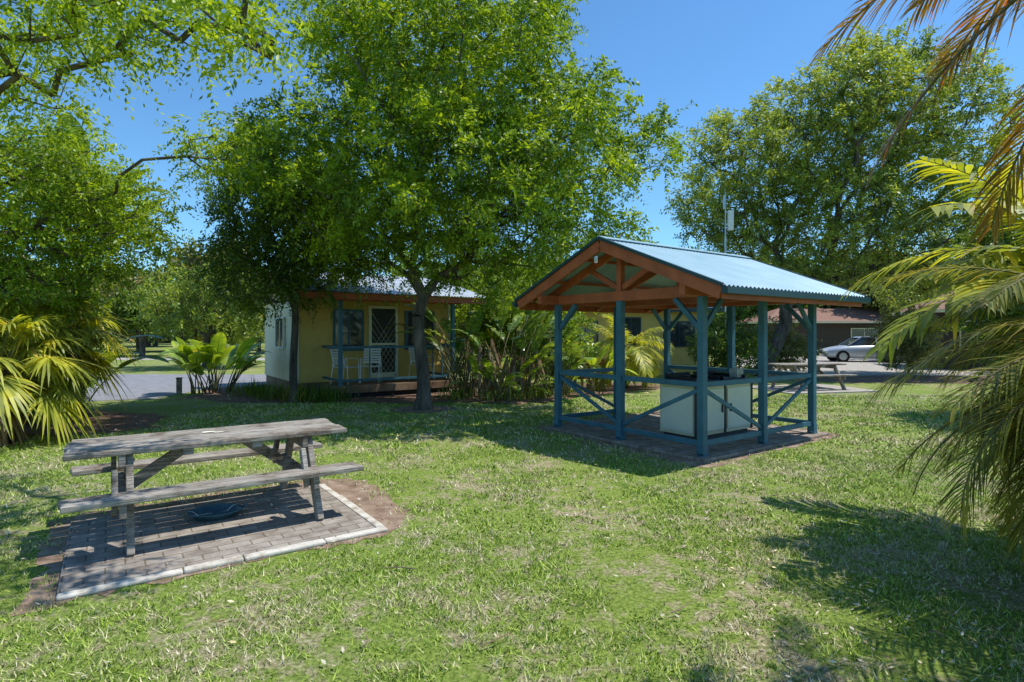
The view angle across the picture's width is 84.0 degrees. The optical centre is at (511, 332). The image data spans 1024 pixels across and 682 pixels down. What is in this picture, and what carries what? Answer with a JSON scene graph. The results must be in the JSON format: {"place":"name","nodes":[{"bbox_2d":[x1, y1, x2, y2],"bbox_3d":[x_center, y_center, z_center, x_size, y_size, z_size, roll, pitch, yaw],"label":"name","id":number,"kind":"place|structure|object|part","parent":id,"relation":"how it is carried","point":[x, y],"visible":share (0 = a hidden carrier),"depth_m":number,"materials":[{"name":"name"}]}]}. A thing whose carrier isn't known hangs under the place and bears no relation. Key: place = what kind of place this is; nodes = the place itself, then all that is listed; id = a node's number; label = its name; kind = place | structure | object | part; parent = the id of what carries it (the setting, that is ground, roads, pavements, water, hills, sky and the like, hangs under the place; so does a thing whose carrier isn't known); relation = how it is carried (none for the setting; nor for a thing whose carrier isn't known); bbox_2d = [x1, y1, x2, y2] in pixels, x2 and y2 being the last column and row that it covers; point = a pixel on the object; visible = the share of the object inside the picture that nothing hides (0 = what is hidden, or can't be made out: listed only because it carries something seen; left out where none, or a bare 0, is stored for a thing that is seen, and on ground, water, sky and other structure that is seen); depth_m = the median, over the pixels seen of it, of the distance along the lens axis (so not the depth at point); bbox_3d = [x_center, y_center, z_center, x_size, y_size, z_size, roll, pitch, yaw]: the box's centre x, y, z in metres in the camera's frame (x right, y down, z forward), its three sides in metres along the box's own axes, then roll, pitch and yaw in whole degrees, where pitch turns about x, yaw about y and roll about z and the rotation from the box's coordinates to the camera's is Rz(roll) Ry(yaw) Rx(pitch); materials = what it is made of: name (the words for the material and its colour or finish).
{"place":"outdoors","nodes":[
{"label":"outdoors","id":0,"kind":"place"},
{"bbox_2d":[65,374,265,400],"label":"road","id":1,"kind":"structure","parent":0,"point":[146,386],"depth_m":18.09,"materials":[{"name":"grey asphalt"}]},
{"bbox_2d":[116,358,264,359],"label":"road","id":2,"kind":"structure","parent":0,"point":[168,359],"depth_m":35.04,"materials":[{"name":"grey asphalt"}]},
{"bbox_2d":[0,335,1023,681],"bbox_3d":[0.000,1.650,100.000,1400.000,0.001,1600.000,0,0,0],"label":"ground","id":3,"kind":"structure","parent":0,"point":[628,595],"depth_m":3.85,"materials":[{"name":"green plant"}]},
{"bbox_2d":[0,314,54,413],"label":"fan palm","id":4,"kind":"object","parent":3,"relation":"on","point":[2,338],"visible":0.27,"depth_m":8.71,"materials":[{"name":"green plant"}]},
{"bbox_2d":[0,313,113,447],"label":"fan palm","id":5,"kind":"object","parent":3,"relation":"on","point":[49,399],"visible":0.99,"depth_m":8.49,"materials":[{"name":"green plant"}]},
{"bbox_2d":[6,285,124,398],"bbox_3d":[-10.213,0.268,12.315,3.301,2.782,2.675,0,0,0],"label":"shrub","id":6,"kind":"object","parent":3,"relation":"on","point":[90,383],"visible":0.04,"depth_m":12.61,"materials":[{"name":"green plant"}]},
{"bbox_2d":[16,410,168,436],"bbox_3d":[-9.213,1.645,10.823,6.512,0.001,2.654,0,0,16],"label":"mulch bed","id":7,"kind":"object","parent":3,"relation":"on","point":[119,421],"visible":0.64,"depth_m":10.32,"materials":[{"name":"brown soil"}]},
{"bbox_2d":[0,291,143,432],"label":"fan palm","id":8,"kind":"object","parent":7,"relation":"on","point":[5,307],"visible":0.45,"depth_m":10.55,"materials":[{"name":"green plant"}]},
{"bbox_2d":[0,111,170,416],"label":"tree","id":9,"kind":"object","parent":7,"relation":"on","point":[135,172],"visible":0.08,"depth_m":11.16,"materials":[{"name":"green plant"}]},
{"bbox_2d":[4,310,168,408],"bbox_3d":[-9.251,0.498,11.362,3.333,2.321,3.423,0,0,18],"label":"bird of paradise plant","id":10,"kind":"object","parent":7,"relation":"on","point":[124,364],"visible":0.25,"depth_m":11.99,"materials":[{"name":"green plant"}]},
{"bbox_2d":[176,377,182,393],"bbox_3d":[-8.951,1.425,15.300,0.140,0.450,0.140,0,0,-17],"label":"timber bollard","id":11,"kind":"object","parent":3,"relation":"on","point":[178,385],"visible":1,"depth_m":15.25,"materials":[{"name":"grey wood"}]},
{"bbox_2d":[122,261,264,367],"bbox_3d":[-14.327,-0.910,26.971,6.884,5.180,6.358,0,0,34],"label":"background tree","id":12,"kind":"object","parent":3,"relation":"on","point":[183,318],"visible":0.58,"depth_m":25.77,"materials":[{"name":"green plant"}]},
{"bbox_2d":[0,0,392,328],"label":"overhanging tree","id":13,"kind":"object","parent":3,"relation":"on","point":[57,215],"visible":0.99,"depth_m":8.61,"materials":[{"name":"green plant"}]},
{"bbox_2d":[10,478,410,616],"bbox_3d":[-2.385,1.646,5.016,2.850,0.001,2.251,0,0,-34],"label":"dirt border","id":14,"kind":"object","parent":3,"relation":"on","point":[375,508],"visible":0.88,"depth_m":4.99,"materials":[{"name":"brown soil"}]},
{"bbox_2d":[57,486,374,593],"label":"pavers","id":15,"kind":"object","parent":14,"relation":"on","point":[162,539],"visible":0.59,"depth_m":4.57,"materials":[{"name":"grey concrete"}]},
{"bbox_2d":[57,418,363,555],"bbox_3d":[-2.610,1.267,5.040,2.149,0.760,1.470,0,0,-35],"label":"picnic table","id":16,"kind":"object","parent":15,"relation":"on","point":[124,496],"visible":0.98,"depth_m":4.78,"materials":[{"name":"grey wood"}]},
{"bbox_2d":[187,503,247,520],"bbox_3d":[-2.602,1.579,5.026,0.477,0.078,0.374,0,0,-17],"label":"blue bowl","id":17,"kind":"object","parent":15,"relation":"on","point":[215,512],"visible":1,"depth_m":5.06,"materials":[{"name":"plastic"}]},
{"bbox_2d":[56,484,387,600],"bbox_3d":[-2.398,1.633,4.799,2.167,0.034,1.728,0,0,-35],"label":"concrete edging","id":18,"kind":"object","parent":14,"relation":"on","point":[375,523],"visible":0.89,"depth_m":4.11,"materials":[{"name":"grey concrete"}]},
{"bbox_2d":[263,273,487,397],"bbox_3d":[-4.573,-0.065,17.344,5.200,3.430,6.230,0,0,-35],"label":"yellow cabin","id":19,"kind":"object","parent":3,"relation":"on","point":[348,335],"visible":0.45,"depth_m":15.82,"materials":[{"name":"paint"}]},
{"bbox_2d":[276,319,282,346],"bbox_3d":[-6.687,0.000,16.432,0.030,0.820,0.920,0,0,-35],"label":"side window glass","id":20,"kind":"structure","parent":19,"relation":"in","point":[277,324],"depth_m":16.37,"materials":[{"name":"grey glass"}]},
{"bbox_2d":[275,317,284,348],"bbox_3d":[-6.699,0.000,16.423,0.060,0.900,1.000,0,0,-35],"label":"side window frame","id":21,"kind":"structure","parent":19,"relation":"in","point":[283,318],"depth_m":16.15,"materials":[{"name":"white plastic"}]},
{"bbox_2d":[330,349,359,383],"bbox_3d":[-4.399,0.879,14.963,0.586,0.904,0.505,0,0,21],"label":"outdoor chair","id":22,"kind":"object","parent":19,"relation":"on","point":[336,361],"visible":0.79,"depth_m":14.94,"materials":[{"name":"white plastic"}]},
{"bbox_2d":[333,309,363,350],"bbox_3d":[-4.512,-0.075,15.732,0.850,1.150,0.060,0,0,-35],"label":"front window frame","id":23,"kind":"structure","parent":19,"relation":"in","point":[334,312],"depth_m":15.71,"materials":[{"name":"wood"}]},
{"bbox_2d":[336,311,361,345],"bbox_3d":[-4.521,-0.075,15.745,0.770,1.070,0.030,0,0,-35],"label":"front window glass","id":24,"kind":"structure","parent":19,"relation":"in","point":[355,325],"depth_m":15.79,"materials":[{"name":"glass"}]},
{"bbox_2d":[360,348,381,382],"bbox_3d":[-3.820,0.879,15.432,0.505,0.904,0.586,0,0,-6],"label":"outdoor chair","id":25,"kind":"object","parent":19,"relation":"on","point":[374,353],"visible":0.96,"depth_m":15.64,"materials":[{"name":"white plastic"}]},
{"bbox_2d":[372,308,394,372],"bbox_3d":[-3.683,0.270,16.301,0.760,1.960,0.020,0,0,-35],"label":"screen door mesh","id":26,"kind":"structure","parent":19,"relation":"in","point":[383,316],"depth_m":16.31,"materials":[{"name":"black metal"}]},
{"bbox_2d":[407,312,432,347],"bbox_3d":[-2.760,-0.075,16.978,0.870,1.070,0.030,0,0,-35],"label":"window","id":27,"kind":"structure","parent":19,"relation":"in","point":[428,324],"depth_m":16.83,"materials":[{"name":"black glass"}]},
{"bbox_2d":[405,311,434,349],"bbox_3d":[-2.751,-0.075,16.965,0.950,1.150,0.060,0,0,-35],"label":"window frame","id":28,"kind":"structure","parent":19,"relation":"in","point":[433,312],"depth_m":16.69,"materials":[{"name":"wood"}]},
{"bbox_2d":[408,348,434,379],"bbox_3d":[-2.590,0.879,16.235,0.586,0.904,0.505,0,0,38],"label":"outdoor chair","id":29,"kind":"object","parent":19,"relation":"on","point":[411,350],"visible":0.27,"depth_m":16.23,"materials":[{"name":"white plastic"}]},
{"bbox_2d":[110,327,722,342],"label":"distant hedge","id":30,"kind":"object","parent":3,"relation":"on","point":[167,340],"visible":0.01,"depth_m":97.33,"materials":[{"name":"green plant"}]},
{"bbox_2d":[177,382,659,404],"bbox_3d":[-1.961,1.645,16.113,14.108,0.001,6.300,0,0,0],"label":"mulch bed","id":31,"kind":"object","parent":3,"relation":"on","point":[239,398],"visible":0.41,"depth_m":14.25,"materials":[{"name":"brown soil"}]},
{"bbox_2d":[158,332,271,393],"bbox_3d":[-8.195,0.813,15.869,2.583,1.692,3.038,0,0,0],"label":"bird of paradise plant","id":32,"kind":"object","parent":31,"relation":"on","point":[215,353],"visible":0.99,"depth_m":15.44,"materials":[{"name":"green plant"}]},
{"bbox_2d":[223,377,287,395],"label":"strappy grass clump","id":33,"kind":"object","parent":31,"relation":"on","point":[250,392],"visible":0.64,"depth_m":14.88,"materials":[{"name":"green plant"}]},
{"bbox_2d":[246,379,288,399],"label":"strappy grass clump","id":34,"kind":"object","parent":31,"relation":"on","point":[263,394],"visible":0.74,"depth_m":14.11,"materials":[{"name":"green plant"}]},
{"bbox_2d":[170,98,393,401],"bbox_3d":[-5.278,-1.806,13.637,5.048,6.933,4.652,0,0,-26],"label":"shade tree","id":35,"kind":"object","parent":31,"relation":"on","point":[278,268],"visible":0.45,"depth_m":12.71,"materials":[{"name":"green plant"}]},
{"bbox_2d":[257,381,317,401],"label":"strappy grass clump","id":36,"kind":"object","parent":31,"relation":"on","point":[286,392],"visible":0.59,"depth_m":13.74,"materials":[{"name":"green plant"}]},
{"bbox_2d":[269,381,343,401],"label":"strappy grass clump","id":37,"kind":"object","parent":31,"relation":"on","point":[309,391],"visible":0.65,"depth_m":13.63,"materials":[{"name":"green plant"}]},
{"bbox_2d":[292,380,361,402],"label":"strappy grass clump","id":38,"kind":"object","parent":31,"relation":"on","point":[338,392],"visible":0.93,"depth_m":13.57,"materials":[{"name":"green plant"}]},
{"bbox_2d":[434,383,481,400],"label":"strappy grass clump","id":39,"kind":"object","parent":31,"relation":"on","point":[452,392],"visible":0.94,"depth_m":14.12,"materials":[{"name":"green plant"}]},
{"bbox_2d":[447,268,520,383],"bbox_3d":[-1.075,-0.181,18.238,3.125,3.704,2.666,0,0,0],"label":"shrub","id":40,"kind":"object","parent":31,"relation":"on","point":[459,334],"visible":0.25,"depth_m":17.75,"materials":[{"name":"green plant"}]},
{"bbox_2d":[387,295,583,397],"bbox_3d":[-0.756,0.522,15.214,5.020,3.071,4.000,0,0,-25],"label":"giant bird of paradise","id":41,"kind":"object","parent":31,"relation":"on","point":[529,328],"visible":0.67,"depth_m":14.66,"materials":[{"name":"green plant"}]},
{"bbox_2d":[441,345,553,400],"bbox_3d":[-0.341,0.987,14.141,2.969,1.352,2.784,0,0,0],"label":"bird of paradise plant","id":42,"kind":"object","parent":31,"relation":"on","point":[489,371],"visible":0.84,"depth_m":13.80,"materials":[{"name":"green plant"}]},
{"bbox_2d":[474,382,524,401],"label":"strappy grass clump","id":43,"kind":"object","parent":31,"relation":"on","point":[487,396],"visible":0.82,"depth_m":13.83,"materials":[{"name":"green plant"}]},
{"bbox_2d":[455,259,575,381],"bbox_3d":[0.128,-0.410,17.782,3.928,4.178,3.245,0,0,0],"label":"shrub","id":44,"kind":"object","parent":31,"relation":"on","point":[490,335],"visible":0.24,"depth_m":17.25,"materials":[{"name":"green plant"}]},
{"bbox_2d":[448,315,589,399],"bbox_3d":[0.214,0.702,14.858,3.856,2.430,3.724,0,0,0],"label":"giant bird of paradise","id":45,"kind":"object","parent":31,"relation":"on","point":[535,345],"visible":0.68,"depth_m":14.45,"materials":[{"name":"green plant"}]},
{"bbox_2d":[501,385,553,400],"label":"strappy grass clump","id":46,"kind":"object","parent":31,"relation":"on","point":[531,391],"visible":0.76,"depth_m":14.06,"materials":[{"name":"green plant"}]},
{"bbox_2d":[482,342,599,397],"bbox_3d":[0.763,0.929,14.970,2.973,1.469,2.972,0,0,17],"label":"bird of paradise plant","id":47,"kind":"object","parent":31,"relation":"on","point":[573,354],"visible":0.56,"depth_m":14.52,"materials":[{"name":"green plant"}]},
{"bbox_2d":[524,383,564,397],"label":"strappy grass clump","id":48,"kind":"object","parent":31,"relation":"on","point":[539,390],"visible":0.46,"depth_m":14.51,"materials":[{"name":"green plant"}]},
{"bbox_2d":[500,310,599,388],"bbox_3d":[1.099,0.144,16.768,3.185,3.022,2.606,0,0,0],"label":"shrub","id":49,"kind":"object","parent":31,"relation":"on","point":[570,326],"visible":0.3,"depth_m":16.48,"materials":[{"name":"green plant"}]},
{"bbox_2d":[551,377,593,394],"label":"strappy grass clump","id":50,"kind":"object","parent":31,"relation":"on","point":[573,391],"visible":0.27,"depth_m":15.35,"materials":[{"name":"green plant"}]},
{"bbox_2d":[566,359,611,386],"bbox_3d":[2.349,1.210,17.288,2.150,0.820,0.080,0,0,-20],"label":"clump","id":51,"kind":"object","parent":31,"relation":"on","point":[587,364],"visible":0.09,"depth_m":17.26,"materials":[{"name":"green plant"}]},
{"bbox_2d":[544,339,644,393],"bbox_3d":[2.171,0.891,15.713,2.779,1.535,2.314,0,0,38],"label":"bird of paradise plant","id":52,"kind":"object","parent":31,"relation":"on","point":[594,361],"visible":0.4,"depth_m":15.40,"materials":[{"name":"green plant"}]},
{"bbox_2d":[581,313,674,390],"bbox_3d":[3.524,0.702,16.901,2.826,2.505,2.910,0,0,-17],"label":"palm tree","id":53,"kind":"object","parent":31,"relation":"on","point":[642,358],"visible":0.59,"depth_m":16.23,"materials":[{"name":"green plant"}]},
{"bbox_2d":[389,406,454,412],"bbox_3d":[-1.949,1.643,12.273,1.550,0.001,1.182,0,0,0],"label":"dirt patch","id":54,"kind":"object","parent":3,"relation":"on","point":[412,410],"visible":0.76,"depth_m":12.19,"materials":[{"name":"brown soil"}]},
{"bbox_2d":[209,0,700,409],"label":"shade tree","id":55,"kind":"object","parent":54,"relation":"on","point":[521,175],"visible":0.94,"depth_m":10.49,"materials":[{"name":"green plant"}]},
{"bbox_2d":[403,267,493,378],"bbox_3d":[-2.387,-0.352,19.787,3.678,4.016,3.147,0,0,0],"label":"shrub","id":56,"kind":"object","parent":3,"relation":"on","point":[455,306],"visible":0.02,"depth_m":19.73,"materials":[{"name":"green plant"}]},
{"bbox_2d":[384,228,516,343],"bbox_3d":[-2.496,-1.715,28.042,8.556,6.780,7.706,0,0,0],"label":"background tree","id":57,"kind":"object","parent":3,"relation":"on","point":[471,277],"visible":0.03,"depth_m":26.79,"materials":[{"name":"green plant"}]},
{"bbox_2d":[0,236,982,355],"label":"distant trees","id":58,"kind":"object","parent":3,"relation":"on","point":[120,310],"visible":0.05,"depth_m":44.51,"materials":[{"name":"green plant"}]},
{"bbox_2d":[3,386,1023,681],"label":"fallen leaves","id":59,"kind":"object","parent":3,"relation":"on","point":[675,554],"depth_m":3.61,"materials":[{"name":"brown plant"}]},
{"bbox_2d":[478,250,576,323],"bbox_3d":[2.054,-1.182,27.044,7.794,5.674,7.404,0,0,0],"label":"background tree","id":60,"kind":"object","parent":3,"relation":"on","point":[523,277],"visible":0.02,"depth_m":25.84,"materials":[{"name":"green plant"}]},
{"bbox_2d":[534,307,723,374],"bbox_3d":[4.355,-0.100,24.134,7.090,3.500,5.350,0,0,-8],"label":"cream cabin","id":61,"kind":"object","parent":3,"relation":"on","point":[636,324],"visible":0.12,"depth_m":22.05,"materials":[{"name":"yellow paint"}]},
{"bbox_2d":[573,321,597,341],"bbox_3d":[2.792,0.050,21.637,1.000,1.000,0.060,0,0,-8],"label":"window frame","id":62,"kind":"structure","parent":61,"relation":"in","point":[573,321],"depth_m":21.67,"materials":[{"name":"green paint"}]},
{"bbox_2d":[575,322,596,343],"bbox_3d":[2.790,0.050,21.652,0.920,0.920,0.030,0,0,-8],"label":"window glass","id":63,"kind":"structure","parent":61,"relation":"in","point":[594,338],"depth_m":21.66,"materials":[{"name":"grey glass"}]},
{"bbox_2d":[625,318,639,366],"bbox_3d":[4.573,0.375,21.903,0.720,1.870,0.030,0,0,-8],"label":"window glass","id":64,"kind":"structure","parent":61,"relation":"in","point":[635,322],"depth_m":21.91,"materials":[{"name":"black glass"}]},
{"bbox_2d":[625,317,640,360],"bbox_3d":[4.575,0.375,21.888,0.800,1.950,0.060,0,0,-8],"label":"window frame","id":65,"kind":"structure","parent":61,"relation":"in","point":[630,318],"depth_m":21.88,"materials":[{"name":"green paint"}]},
{"bbox_2d":[663,321,694,346],"bbox_3d":[6.506,0.050,22.159,1.300,1.000,0.060,0,0,-8],"label":"window frame","id":66,"kind":"structure","parent":61,"relation":"in","point":[679,322],"depth_m":22.14,"materials":[{"name":"green paint"}]},
{"bbox_2d":[670,323,693,345],"bbox_3d":[6.504,0.050,22.174,1.220,0.920,0.030,0,0,-8],"label":"window glass","id":67,"kind":"structure","parent":61,"relation":"in","point":[686,329],"depth_m":22.17,"materials":[{"name":"glass"}]},
{"bbox_2d":[531,410,846,467],"bbox_3d":[2.830,1.646,9.540,4.059,0.001,3.763,0,0,-36],"label":"dirt border","id":68,"kind":"object","parent":3,"relation":"on","point":[690,461],"visible":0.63,"depth_m":8.03,"materials":[{"name":"brown soil"}]},
{"bbox_2d":[512,236,870,461],"bbox_3d":[2.785,0.113,9.435,3.828,3.074,4.250,0,0,-36],"label":"barbecue shelter","id":69,"kind":"object","parent":68,"relation":"on","point":[618,278],"visible":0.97,"depth_m":8.59,"materials":[{"name":"blue wood"}]},
{"bbox_2d":[655,368,752,439],"bbox_3d":[3.091,1.095,9.034,1.650,1.029,0.850,0,0,-36],"label":"barbecue bench","id":70,"kind":"object","parent":69,"relation":"on","point":[679,418],"visible":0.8,"depth_m":8.73,"materials":[{"name":"beige paint"}]},
{"bbox_2d":[662,386,750,433],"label":"cabinet doors","id":71,"kind":"structure","parent":70,"relation":"in","point":[678,416],"depth_m":8.66,"materials":[{"name":"white metal"}]},
{"bbox_2d":[723,192,733,364],"bbox_3d":[7.724,-1.650,20.003,0.602,6.600,0.136,0,0,-9],"label":"antenna mast","id":72,"kind":"object","parent":3,"relation":"on","point":[730,220],"visible":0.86,"depth_m":19.97,"materials":[{"name":"silver metal"}]},
{"bbox_2d":[684,305,780,377],"bbox_3d":[7.530,0.214,19.889,3.068,2.923,2.600,0,0,0],"label":"shrub","id":73,"kind":"object","parent":3,"relation":"on","point":[717,345],"visible":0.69,"depth_m":19.47,"materials":[{"name":"green plant"}]},
{"bbox_2d":[738,323,892,354],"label":"walls","id":74,"kind":"structure","parent":3,"relation":"on","point":[832,334],"depth_m":42.02,"materials":[{"name":"brown brick"}]},
{"bbox_2d":[738,308,900,321],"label":"roof","id":75,"kind":"structure","parent":74,"relation":"on","point":[846,314],"depth_m":43.28,"materials":[{"name":"red tile"}]},
{"bbox_2d":[738,321,882,323],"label":"gutter","id":76,"kind":"object","parent":75,"relation":"on","point":[825,322],"visible":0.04,"depth_m":41.55,"materials":[{"name":"beige paint"}]},
{"bbox_2d":[851,328,877,336],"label":"window frame","id":77,"kind":"object","parent":74,"relation":"attached to","point":[861,328],"visible":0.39,"depth_m":41.94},
{"bbox_2d":[852,329,876,336],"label":"window glass","id":78,"kind":"object","parent":77,"relation":"in","point":[857,332],"visible":0.43,"depth_m":41.97,"materials":[{"name":"grey glass"}]},
{"bbox_2d":[753,384,879,393],"bbox_3d":[8.649,1.635,16.612,2.900,0.030,2.200,0,0,-14],"label":"concrete pad","id":79,"kind":"object","parent":3,"relation":"on","point":[824,389],"visible":0.5,"depth_m":16.26,"materials":[{"name":"grey concrete"}]},
{"bbox_2d":[768,362,857,390],"bbox_3d":[8.600,1.270,16.600,2.149,0.755,1.470,0,0,-14],"label":"picnic table","id":80,"kind":"object","parent":79,"relation":"on","point":[795,367],"visible":0.77,"depth_m":16.34,"materials":[{"name":"grey wood"}]},
{"bbox_2d":[659,17,1023,375],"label":"spreading tree","id":81,"kind":"object","parent":3,"relation":"on","point":[868,112],"visible":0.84,"depth_m":20.72,"materials":[{"name":"green plant"}]},
{"bbox_2d":[791,375,1010,383],"bbox_3d":[16.929,1.645,20.062,14.761,0.001,3.973,0,0,0],"label":"mulch bed","id":82,"kind":"object","parent":3,"relation":"on","point":[874,379],"visible":0.5,"depth_m":20.04,"materials":[{"name":"brown soil"}]},
{"bbox_2d":[865,300,951,374],"bbox_3d":[15.428,0.192,22.099,2.684,2.984,2.821,0,0,-41],"label":"shrub","id":83,"kind":"object","parent":82,"relation":"on","point":[910,348],"visible":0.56,"depth_m":21.70,"materials":[{"name":"green plant"}]},
{"bbox_2d":[804,0,1023,248],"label":"date palm","id":84,"kind":"object","parent":3,"relation":"on","point":[962,45],"visible":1,"depth_m":2.78,"materials":[{"name":"green plant"}]},
{"bbox_2d":[859,257,994,315],"bbox_3d":[25.926,-1.712,33.143,9.514,6.781,8.234,0,0,0],"label":"background tree","id":85,"kind":"object","parent":3,"relation":"on","point":[896,304],"visible":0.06,"depth_m":34.46,"materials":[{"name":"green plant"}]},
{"bbox_2d":[839,156,1023,367],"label":"palm tree","id":86,"kind":"object","parent":3,"relation":"on","point":[965,293],"visible":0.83,"depth_m":4.59,"materials":[{"name":"green plant"}]},
{"bbox_2d":[862,260,1023,567],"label":"date palm","id":87,"kind":"object","parent":3,"relation":"on","point":[1007,405],"visible":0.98,"depth_m":3.54,"materials":[{"name":"green plant"}]},
{"bbox_2d":[937,170,1023,399],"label":"background tree","id":88,"kind":"object","parent":3,"relation":"on","point":[984,242],"visible":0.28,"depth_m":10.97,"materials":[{"name":"green plant"}]},
{"bbox_2d":[0,0,1023,281],"label":"sky","id":89,"kind":"structure","parent":0,"point":[710,53],"materials":[{"name":"blue"}]},
{"bbox_2d":[737,356,1001,375],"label":"driveway","id":90,"kind":"structure","parent":0,"point":[867,367],"depth_m":25.49,"materials":[{"name":"concrete"}]},
{"bbox_2d":[739,316,828,371],"bbox_3d":[10.512,0.485,22.672,3.255,2.345,2.706,0,0,0],"label":"shrub","id":91,"kind":"object","parent":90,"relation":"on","point":[798,348],"visible":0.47,"depth_m":22.17,"materials":[{"name":"green plant"}]},
{"bbox_2d":[817,336,902,362],"bbox_3d":[20.205,0.935,32.599,4.610,1.470,1.820,0,0,12],"label":"parked car","id":92,"kind":"object","parent":90,"relation":"on","point":[857,347],"visible":0.48,"depth_m":32.01,"materials":[{"name":"silver metal"}]},
{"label":"windows","id":93,"kind":"part","parent":92,"relation":"part of","materials":[{"name":"black glass"}]},
{"bbox_2d":[907,312,1006,369],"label":"walls","id":94,"kind":"structure","parent":0,"point":[948,337],"depth_m":25.61,"materials":[{"name":"brown brick"}]},
{"bbox_2d":[900,291,1013,313],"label":"roof","id":95,"kind":"structure","parent":94,"relation":"on","point":[942,306],"depth_m":26.91,"materials":[{"name":"red tile"}]},
{"bbox_2d":[892,308,1011,315],"bbox_3d":[24.134,-0.985,26.212,10.090,0.150,5.250,0,0,20],"label":"gutter","id":96,"kind":"object","parent":95,"relation":"on","point":[940,310],"visible":0.16,"depth_m":25.28,"materials":[{"name":"beige paint"}]},
{"bbox_2d":[959,320,995,349],"bbox_3d":[20.646,0.100,25.242,1.300,1.300,0.060,0,0,20],"label":"window frame","id":97,"kind":"object","parent":94,"relation":"attached to","point":[960,334],"visible":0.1,"depth_m":25.43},
{"bbox_2d":[961,322,988,348],"bbox_3d":[20.651,0.100,25.256,1.220,1.220,0.031,0,0,20],"label":"window glass","id":98,"kind":"object","parent":97,"relation":"in","point":[963,333],"visible":0.21,"depth_m":25.38,"materials":[{"name":"black glass"}]}
]}

